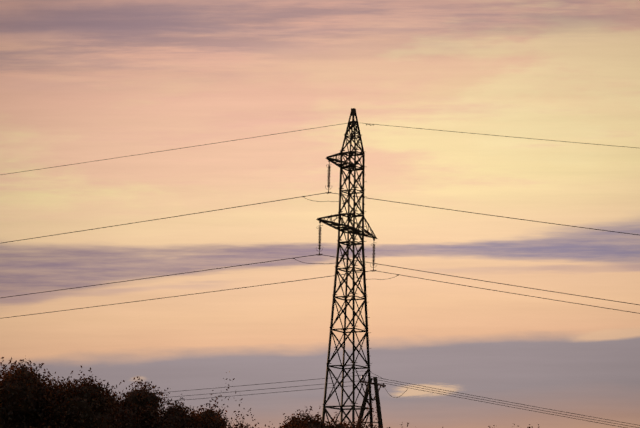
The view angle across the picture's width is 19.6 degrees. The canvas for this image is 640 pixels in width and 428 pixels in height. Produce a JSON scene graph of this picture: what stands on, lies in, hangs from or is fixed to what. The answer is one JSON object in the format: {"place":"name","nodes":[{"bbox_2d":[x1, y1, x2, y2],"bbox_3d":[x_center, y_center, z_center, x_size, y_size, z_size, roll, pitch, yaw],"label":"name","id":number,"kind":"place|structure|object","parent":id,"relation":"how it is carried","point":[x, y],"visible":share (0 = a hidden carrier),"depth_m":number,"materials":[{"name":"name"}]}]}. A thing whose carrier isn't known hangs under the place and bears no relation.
{"place":"outdoors","nodes":[
{"label":"outdoors","id":0,"kind":"place"},
{"bbox_2d":[108,389,189,427],"bbox_3d":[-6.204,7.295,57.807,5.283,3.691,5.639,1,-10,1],"label":"crown shade tree","id":1,"kind":"object","parent":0,"point":[133,396],"visible":0.12,"depth_m":56.75,"materials":[{"name":"plant"}]},
{"bbox_2d":[141,409,220,427],"bbox_3d":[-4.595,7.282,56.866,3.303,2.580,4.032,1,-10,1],"label":"crown shade tree","id":2,"kind":"object","parent":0,"point":[172,410],"visible":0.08,"depth_m":56.54,"materials":[{"name":"plant"}]},
{"bbox_2d":[201,410,222,426],"bbox_3d":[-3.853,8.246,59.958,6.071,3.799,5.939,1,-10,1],"label":"crown shade tree","id":3,"kind":"object","parent":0,"point":[210,415],"visible":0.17,"depth_m":59.77,"materials":[{"name":"black plant"}]},
{"bbox_2d":[291,419,322,427],"bbox_3d":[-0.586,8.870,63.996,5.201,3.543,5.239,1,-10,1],"label":"crown shade tree","id":4,"kind":"object","parent":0,"point":[305,424],"visible":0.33,"depth_m":63.73,"materials":[{"name":"black plant"}]},
{"bbox_2d":[0,0,639,427],"label":"sky","id":5,"kind":"structure","parent":0,"point":[81,81],"materials":[{"name":"orange"}]},
{"bbox_2d":[361,375,385,400],"bbox_3d":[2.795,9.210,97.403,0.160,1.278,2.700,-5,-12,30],"label":"pole crossarm insulators","id":6,"kind":"object","parent":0,"point":[380,385],"visible":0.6,"depth_m":97.30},
{"label":"field","id":7,"kind":"structure","parent":0,"visible":0},
{"bbox_2d":[0,356,124,427],"bbox_3d":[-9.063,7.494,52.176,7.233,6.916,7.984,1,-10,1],"label":"tree","id":8,"kind":"object","parent":7,"relation":"on","point":[69,392],"visible":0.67,"depth_m":51.16,"materials":[{"name":"plant"}]},
{"bbox_2d":[51,371,169,427],"bbox_3d":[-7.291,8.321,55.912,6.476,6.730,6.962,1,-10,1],"label":"tree","id":9,"kind":"object","parent":7,"relation":"on","point":[67,382],"visible":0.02,"depth_m":55.73,"materials":[{"name":"black plant"}]},
{"bbox_2d":[102,377,200,427],"bbox_3d":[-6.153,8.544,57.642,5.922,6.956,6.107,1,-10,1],"label":"tree","id":10,"kind":"object","parent":7,"relation":"on","point":[123,407],"visible":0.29,"depth_m":56.72,"materials":[{"name":"black plant"}]},
{"bbox_2d":[137,378,234,427],"bbox_3d":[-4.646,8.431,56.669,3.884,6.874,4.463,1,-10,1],"label":"tree","id":11,"kind":"object","parent":7,"relation":"on","point":[216,420],"depth_m":56.59,"materials":[{"name":"plant"}]},
{"bbox_2d":[188,371,259,427],"bbox_3d":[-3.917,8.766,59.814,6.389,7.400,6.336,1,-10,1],"label":"tree","id":12,"kind":"object","parent":7,"relation":"on","point":[207,412],"depth_m":59.91,"materials":[{"name":"plant"}]},
{"bbox_2d":[228,392,258,427],"bbox_3d":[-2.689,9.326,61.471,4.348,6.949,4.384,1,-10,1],"label":"tree","id":13,"kind":"object","parent":7,"relation":"on","point":[242,425],"visible":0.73,"depth_m":62.09,"materials":[{"name":"plant"}]},
{"bbox_2d":[265,406,374,427],"bbox_3d":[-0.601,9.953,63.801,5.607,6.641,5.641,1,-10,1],"label":"tree","id":14,"kind":"object","parent":7,"relation":"on","point":[307,419],"visible":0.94,"depth_m":63.79,"materials":[{"name":"plant"}]},
{"bbox_2d":[316,108,377,427],"bbox_3d":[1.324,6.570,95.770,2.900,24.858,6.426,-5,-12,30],"label":"transmission tower","id":15,"kind":"structure","parent":7,"relation":"on","point":[352,229],"depth_m":96.61,"materials":[{"name":"metal"}]},
{"bbox_2d":[0,122,639,318],"bbox_3d":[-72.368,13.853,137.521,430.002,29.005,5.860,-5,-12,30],"label":"conductors","id":16,"kind":"object","parent":15,"relation":"attached to","point":[325,255],"visible":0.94,"depth_m":96.39,"materials":[{"name":"grey metal"}]},
{"bbox_2d":[316,162,376,271],"bbox_3d":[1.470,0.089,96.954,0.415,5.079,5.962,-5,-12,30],"label":"insulator strings","id":17,"kind":"object","parent":15,"relation":"attached to","point":[320,227],"visible":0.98,"depth_m":95.41,"materials":[{"name":"brown ceramic"}]},
{"bbox_2d":[325,412,372,427],"bbox_3d":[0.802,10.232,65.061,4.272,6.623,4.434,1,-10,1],"label":"tree","id":18,"kind":"object","parent":7,"relation":"on","point":[336,421],"visible":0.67,"depth_m":65.84,"materials":[{"name":"plant"}]},
{"bbox_2d":[357,377,382,427],"bbox_3d":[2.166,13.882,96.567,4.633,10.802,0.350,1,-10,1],"label":"timber pole","id":19,"kind":"object","parent":7,"relation":"on","point":[378,407],"visible":0.58,"depth_m":97.15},
{"bbox_2d":[123,371,639,427],"bbox_3d":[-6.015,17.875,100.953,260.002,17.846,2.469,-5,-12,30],"label":"conductors","id":20,"kind":"object","parent":19,"relation":"attached to","point":[404,392],"visible":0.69,"depth_m":96.10,"materials":[{"name":"grey metal"}]},
{"bbox_2d":[357,403,408,427],"bbox_3d":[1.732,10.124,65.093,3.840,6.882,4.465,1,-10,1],"label":"tree","id":21,"kind":"object","parent":7,"relation":"on","point":[378,418],"depth_m":65.58,"materials":[{"name":"plant"}]}
]}

